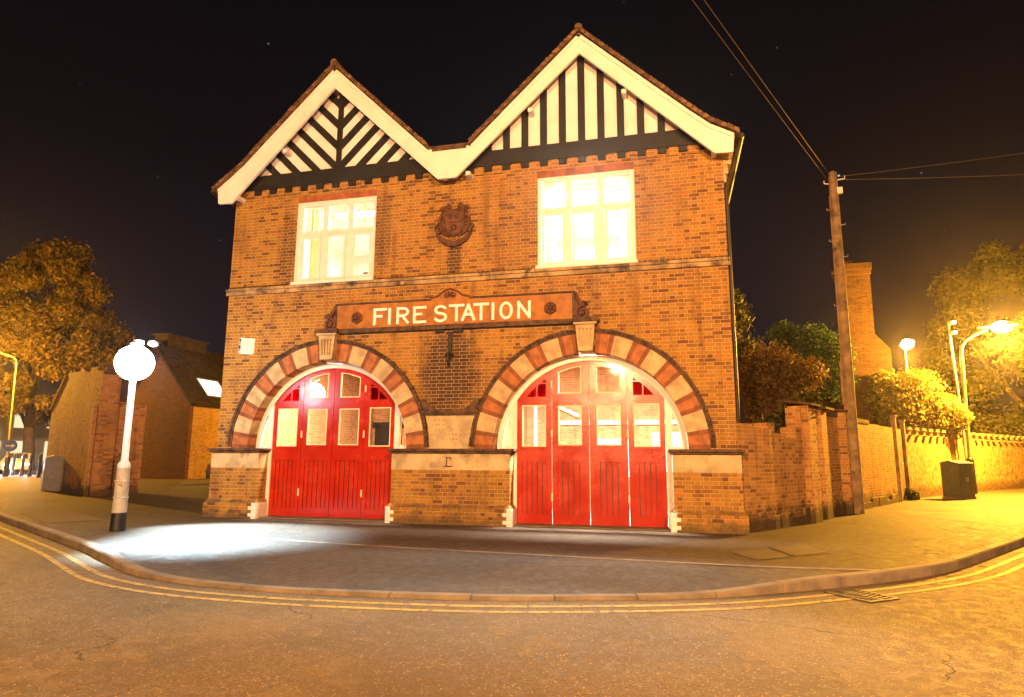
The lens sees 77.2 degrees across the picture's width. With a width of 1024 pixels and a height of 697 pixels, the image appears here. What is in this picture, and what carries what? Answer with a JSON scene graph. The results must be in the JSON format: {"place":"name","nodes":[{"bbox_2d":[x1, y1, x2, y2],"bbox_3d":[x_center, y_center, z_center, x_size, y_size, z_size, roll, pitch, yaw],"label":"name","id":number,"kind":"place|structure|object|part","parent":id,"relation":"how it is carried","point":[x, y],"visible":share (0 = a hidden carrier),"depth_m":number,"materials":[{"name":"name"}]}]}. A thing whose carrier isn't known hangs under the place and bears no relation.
{"place":"outdoors","nodes":[
{"label":"outdoors","id":0,"kind":"place"},
{"bbox_2d":[165,479,209,503],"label":"path","id":1,"kind":"structure","parent":0,"point":[195,490],"depth_m":25.64,"materials":[{"name":"concrete"}]},
{"bbox_2d":[206,463,210,477],"bbox_3d":[-13.153,6.118,32.773,1.726,1.486,4.242,-6,-12,35],"label":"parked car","id":2,"kind":"object","parent":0,"point":[208,469],"visible":0.04,"depth_m":31.46,"materials":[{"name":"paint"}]},
{"bbox_2d":[0,521,1023,696],"bbox_3d":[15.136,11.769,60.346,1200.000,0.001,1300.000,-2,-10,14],"label":"road","id":3,"kind":"structure","parent":0,"point":[63,633],"depth_m":5.39,"materials":[{"name":"grey asphalt"}]},
{"bbox_2d":[0,512,1023,600],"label":"kerb","id":4,"kind":"structure","parent":3,"relation":"on","point":[115,560],"depth_m":7.71,"materials":[{"name":"concrete"}]},
{"bbox_2d":[0,526,1023,612],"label":"road marking","id":5,"kind":"object","parent":3,"relation":"on","point":[65,568],"visible":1,"depth_m":7.08,"materials":[{"name":"yellow paint"}]},
{"bbox_2d":[823,588,899,602],"bbox_3d":[3.973,2.815,7.305,0.480,0.024,0.600,5,-10,-24],"label":"drain grate","id":6,"kind":"object","parent":3,"relation":"on","point":[862,595],"visible":0.99,"depth_m":7.27,"materials":[{"name":"metal"}]},
{"bbox_2d":[0,466,1023,594],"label":"pavement","id":7,"kind":"structure","parent":0,"point":[164,532],"depth_m":10.26,"materials":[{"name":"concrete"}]},
{"bbox_2d":[0,351,17,476],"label":"street lamp","id":8,"kind":"object","parent":7,"relation":"on","point":[7,460],"visible":1,"depth_m":40.58,"materials":[{"name":"metal"}]},
{"bbox_2d":[3,440,16,450],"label":"traffic sign","id":9,"kind":"object","parent":8,"relation":"attached to","point":[9,445],"visible":1,"depth_m":40.12,"materials":[{"name":"blue metal"}]},
{"bbox_2d":[10,453,16,475],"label":"bollard","id":10,"kind":"object","parent":7,"relation":"on","point":[14,458],"visible":1,"depth_m":42.27,"materials":[{"name":"white metal"}]},
{"bbox_2d":[0,453,32,473],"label":"parked car","id":11,"kind":"object","parent":7,"relation":"on","point":[18,462],"visible":0.43,"depth_m":44.59,"materials":[{"name":"silver metal"}]},
{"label":"window","id":12,"kind":"part","parent":11,"relation":"part of","materials":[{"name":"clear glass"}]},
{"bbox_2d":[19,453,25,475],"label":"bollard","id":13,"kind":"object","parent":7,"relation":"on","point":[23,458],"visible":0.99,"depth_m":41.54,"materials":[{"name":"white metal"}]},
{"bbox_2d":[0,400,49,465],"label":"shop building","id":14,"kind":"structure","parent":7,"relation":"on","point":[41,436],"depth_m":76.76,"materials":[{"name":"beige paint"}]},
{"bbox_2d":[0,414,49,460],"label":"window","id":15,"kind":"structure","parent":14,"relation":"in","point":[18,423],"depth_m":76.79,"materials":[{"name":"white glass"}]},
{"bbox_2d":[27,454,33,476],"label":"bollard","id":16,"kind":"object","parent":7,"relation":"on","point":[31,456],"visible":1,"depth_m":40.70,"materials":[{"name":"metal"}]},
{"bbox_2d":[36,453,42,477],"bbox_3d":[-28.587,7.073,38.850,0.260,1.460,0.253,-2,-10,14],"label":"bollard","id":17,"kind":"object","parent":7,"relation":"on","point":[40,459],"visible":1,"depth_m":38.78,"materials":[{"name":"metal"}]},
{"bbox_2d":[40,455,63,490],"bbox_3d":[-18.201,4.916,25.387,0.620,1.370,1.110,8,-12,-37],"label":"utility cabinet","id":18,"kind":"object","parent":7,"relation":"on","point":[51,473],"visible":0.99,"depth_m":24.98,"materials":[{"name":"metal"}]},
{"bbox_3d":[-18.271,4.859,25.016,0.042,1.100,0.489,8,-12,-37],"label":"door","id":19,"kind":"part","parent":18,"relation":"part of","materials":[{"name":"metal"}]},
{"bbox_2d":[18,510,103,522],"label":"crossing slabs","id":20,"kind":"structure","parent":7,"relation":"on","point":[48,516],"depth_m":14.81,"materials":[{"name":"brown concrete"}]},
{"bbox_2d":[0,236,135,469],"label":"autumn tree","id":21,"kind":"object","parent":7,"relation":"on","point":[28,336],"visible":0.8,"depth_m":55.85,"materials":[{"name":"orange plant"}]},
{"bbox_2d":[46,364,146,496],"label":"ruined wall","id":22,"kind":"structure","parent":7,"relation":"on","point":[87,424],"depth_m":23.06,"materials":[{"name":"brick"}]},
{"bbox_2d":[109,339,158,531],"bbox_3d":[-7.433,1.630,12.403,0.690,3.670,0.690,-2,-10,14],"label":"crossing beacon","id":23,"kind":"object","parent":7,"relation":"on","point":[134,362],"visible":1,"depth_m":12.33,"materials":[{"name":"white paint"}]},
{"bbox_2d":[119,333,223,478],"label":"gable house","id":24,"kind":"structure","parent":7,"relation":"on","point":[178,388],"depth_m":38.61,"materials":[{"name":"red brick"}]},
{"bbox_2d":[202,23,749,534],"bbox_3d":[0.082,-0.688,20.129,12.645,11.115,12.700,-2,-10,14],"label":"fire station","id":25,"kind":"object","parent":7,"relation":"on","point":[528,319],"visible":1,"depth_m":14.33,"materials":[{"name":"brick"}]},
{"bbox_2d":[238,338,254,354],"bbox_3d":[-6.393,-0.056,15.394,0.340,0.385,0.200,-2,-10,14],"label":"alarm box","id":26,"kind":"object","parent":25,"relation":"attached to","point":[246,346],"visible":1,"depth_m":15.38,"materials":[{"name":"beige paint"}]},
{"bbox_2d":[290,196,376,284],"bbox_3d":[-4.243,-2.573,15.390,2.150,2.091,0.215,-2,-10,14],"label":"window","id":27,"kind":"structure","parent":25,"relation":"in","point":[348,263],"depth_m":15.41,"materials":[{"name":"white paint"}]},
{"bbox_2d":[535,169,637,268],"bbox_3d":[1.602,-2.796,13.967,2.190,2.121,0.215,-2,-10,14],"label":"window","id":28,"kind":"structure","parent":25,"relation":"in","point":[600,210],"depth_m":13.96,"materials":[{"name":"white paint"}]},
{"bbox_2d":[231,536,879,569],"bbox_3d":[-0.096,3.073,9.705,10.259,0.001,0.368,-3,-10,18],"label":"pavement line","id":29,"kind":"object","parent":7,"relation":"on","point":[568,556],"visible":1,"depth_m":9.27,"materials":[{"name":"grey concrete"}]},
{"bbox_2d":[733,287,770,423],"bbox_3d":[10.141,1.670,28.861,3.552,9.216,3.472,6,-11,-32],"label":"dark conifer","id":30,"kind":"object","parent":7,"relation":"on","point":[741,314],"visible":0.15,"depth_m":28.58,"materials":[{"name":"green plant"}]},
{"bbox_2d":[732,548,790,559],"bbox_3d":[3.749,3.072,9.605,1.089,0.002,0.764,6,-11,-28],"label":"manhole cover","id":31,"kind":"object","parent":7,"relation":"on","point":[763,553],"visible":1,"depth_m":9.55,"materials":[{"name":"metal"}]},
{"bbox_2d":[737,335,831,423],"bbox_3d":[9.495,2.364,22.620,3.512,5.785,2.015,-2,-10,14],"label":"bare brown shrub","id":32,"kind":"object","parent":7,"relation":"on","point":[784,376],"visible":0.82,"depth_m":22.51,"materials":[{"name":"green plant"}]},
{"bbox_2d":[770,545,829,555],"bbox_3d":[4.471,3.145,10.018,0.706,0.002,1.228,1,-10,-3],"label":"manhole cover","id":33,"kind":"object","parent":7,"relation":"on","point":[797,550],"visible":1,"depth_m":9.97,"materials":[{"name":"metal"}]},
{"bbox_2d":[762,319,860,409],"bbox_3d":[12.036,2.230,25.598,3.586,7.060,2.403,-2,-10,14],"label":"green tree","id":34,"kind":"object","parent":7,"relation":"on","point":[818,342],"visible":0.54,"depth_m":25.55,"materials":[{"name":"green plant"}]},
{"bbox_2d":[736,400,900,531],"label":"boundary wall","id":35,"kind":"structure","parent":7,"relation":"on","point":[796,471],"depth_m":14.51,"materials":[{"name":"brick"}]},
{"bbox_2d":[738,372,746,422],"bbox_3d":[4.951,1.005,13.886,0.047,1.362,0.940,-5,-11,30],"label":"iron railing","id":36,"kind":"object","parent":35,"relation":"on","point":[742,401],"visible":0.46,"depth_m":13.91,"materials":[{"name":"black metal"}]},
{"bbox_2d":[754,388,827,432],"bbox_3d":[6.491,1.667,15.047,1.801,1.459,0.890,2,-10,-8],"label":"wall plant","id":37,"kind":"object","parent":35,"relation":"on","point":[779,420],"depth_m":15.02,"materials":[{"name":"green plant"}]},
{"bbox_2d":[773,260,892,426],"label":"chimney house","id":38,"kind":"structure","parent":7,"relation":"on","point":[874,353],"depth_m":28.58,"materials":[{"name":"brick"}]},
{"bbox_2d":[823,171,864,513],"bbox_3d":[9.100,-0.377,17.479,0.569,9.481,0.340,-2,-10,14],"label":"telegraph pole","id":39,"kind":"object","parent":7,"relation":"on","point":[847,381],"visible":0.98,"depth_m":17.34,"materials":[{"name":"brown wood"}]},
{"bbox_2d":[692,0,828,181],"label":"overhead wire","id":40,"kind":"object","parent":39,"relation":"attached to","point":[758,87],"visible":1,"depth_m":14.38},
{"bbox_2d":[704,0,829,174],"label":"overhead wire","id":41,"kind":"object","parent":39,"relation":"attached to","point":[762,81],"visible":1,"depth_m":14.18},
{"bbox_2d":[839,153,1021,176],"bbox_3d":[18.383,-7.114,23.034,20.280,6.154,0.014,5,-11,-26],"label":"overhead wire","id":42,"kind":"object","parent":39,"relation":"attached to","point":[929,165],"visible":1,"depth_m":20.09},
{"bbox_2d":[842,174,1023,179],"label":"overhead wire","id":43,"kind":"object","parent":39,"relation":"attached to","point":[932,177],"visible":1,"depth_m":20.27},
{"bbox_2d":[889,415,910,501],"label":"post","id":44,"kind":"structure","parent":7,"relation":"on","point":[901,459],"depth_m":22.21,"materials":[{"name":"brown wood"}]},
{"bbox_2d":[899,339,914,371],"bbox_3d":[20.197,3.208,32.326,0.560,7.432,1.476,-2,-10,14],"label":"street lamp","id":45,"kind":"object","parent":7,"relation":"on","point":[906,344],"visible":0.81,"depth_m":32.53,"materials":[{"name":"white metal"}]},
{"bbox_2d":[905,488,920,500],"bbox_3d":[13.969,5.085,22.310,0.489,0.512,1.017,-9,-13,44],"label":"weed clump","id":46,"kind":"object","parent":7,"relation":"on","point":[912,495],"visible":0.98,"depth_m":22.09,"materials":[{"name":"green plant"}]},
{"bbox_2d":[863,362,974,432],"bbox_3d":[17.292,3.302,27.194,4.240,5.531,2.382,-2,-10,14],"label":"pale shrub","id":47,"kind":"object","parent":7,"relation":"on","point":[920,402],"visible":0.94,"depth_m":26.97,"materials":[{"name":"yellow plant"}]},
{"bbox_2d":[947,321,966,460],"bbox_3d":[19.024,2.408,27.219,0.293,7.310,0.200,-2,-10,14],"label":"floodlight mast","id":48,"kind":"object","parent":7,"relation":"on","point":[950,333],"visible":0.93,"depth_m":27.49,"materials":[{"name":"metal"}]},
{"bbox_2d":[892,509,1023,526],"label":"pavement slabs","id":49,"kind":"structure","parent":7,"relation":"on","point":[1011,521],"depth_m":15.74,"materials":[{"name":"concrete"}]},
{"bbox_2d":[939,460,976,499],"bbox_3d":[16.059,4.722,23.126,0.920,1.360,0.690,5,-11,-26],"label":"utility cabinet","id":50,"kind":"object","parent":7,"relation":"on","point":[957,479],"visible":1,"depth_m":22.88,"materials":[{"name":"metal"}]},
{"bbox_3d":[16.022,4.663,22.741,0.394,1.090,0.042,5,-11,-26],"label":"door","id":51,"kind":"part","parent":50,"relation":"part of","materials":[{"name":"metal"}]},
{"bbox_3d":[16.386,4.694,22.918,0.394,1.090,0.042,5,-11,-26],"label":"door","id":52,"kind":"part","parent":50,"relation":"part of","materials":[{"name":"metal"}]},
{"bbox_2d":[897,427,1023,498],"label":"stone wall","id":53,"kind":"structure","parent":7,"relation":"on","point":[998,461],"depth_m":27.48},
{"bbox_2d":[916,239,1023,432],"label":"lime tree","id":54,"kind":"object","parent":7,"relation":"on","point":[973,290],"visible":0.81,"depth_m":38.82,"materials":[{"name":"green plant"}]},
{"bbox_2d":[943,401,1023,435],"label":"garden hedge","id":55,"kind":"object","parent":7,"relation":"on","point":[998,428],"visible":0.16,"depth_m":34.70,"materials":[{"name":"green plant"}]},
{"bbox_2d":[960,321,1017,493],"bbox_3d":[19.816,2.395,26.394,2.286,7.070,0.534,-5,-11,28],"label":"street lamp","id":56,"kind":"object","parent":7,"relation":"on","point":[1001,326],"visible":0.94,"depth_m":26.67,"materials":[{"name":"metal"}]},
{"bbox_2d":[0,0,1023,429],"label":"sky","id":57,"kind":"structure","parent":0,"point":[120,120],"materials":[{"name":"black"}]}
]}

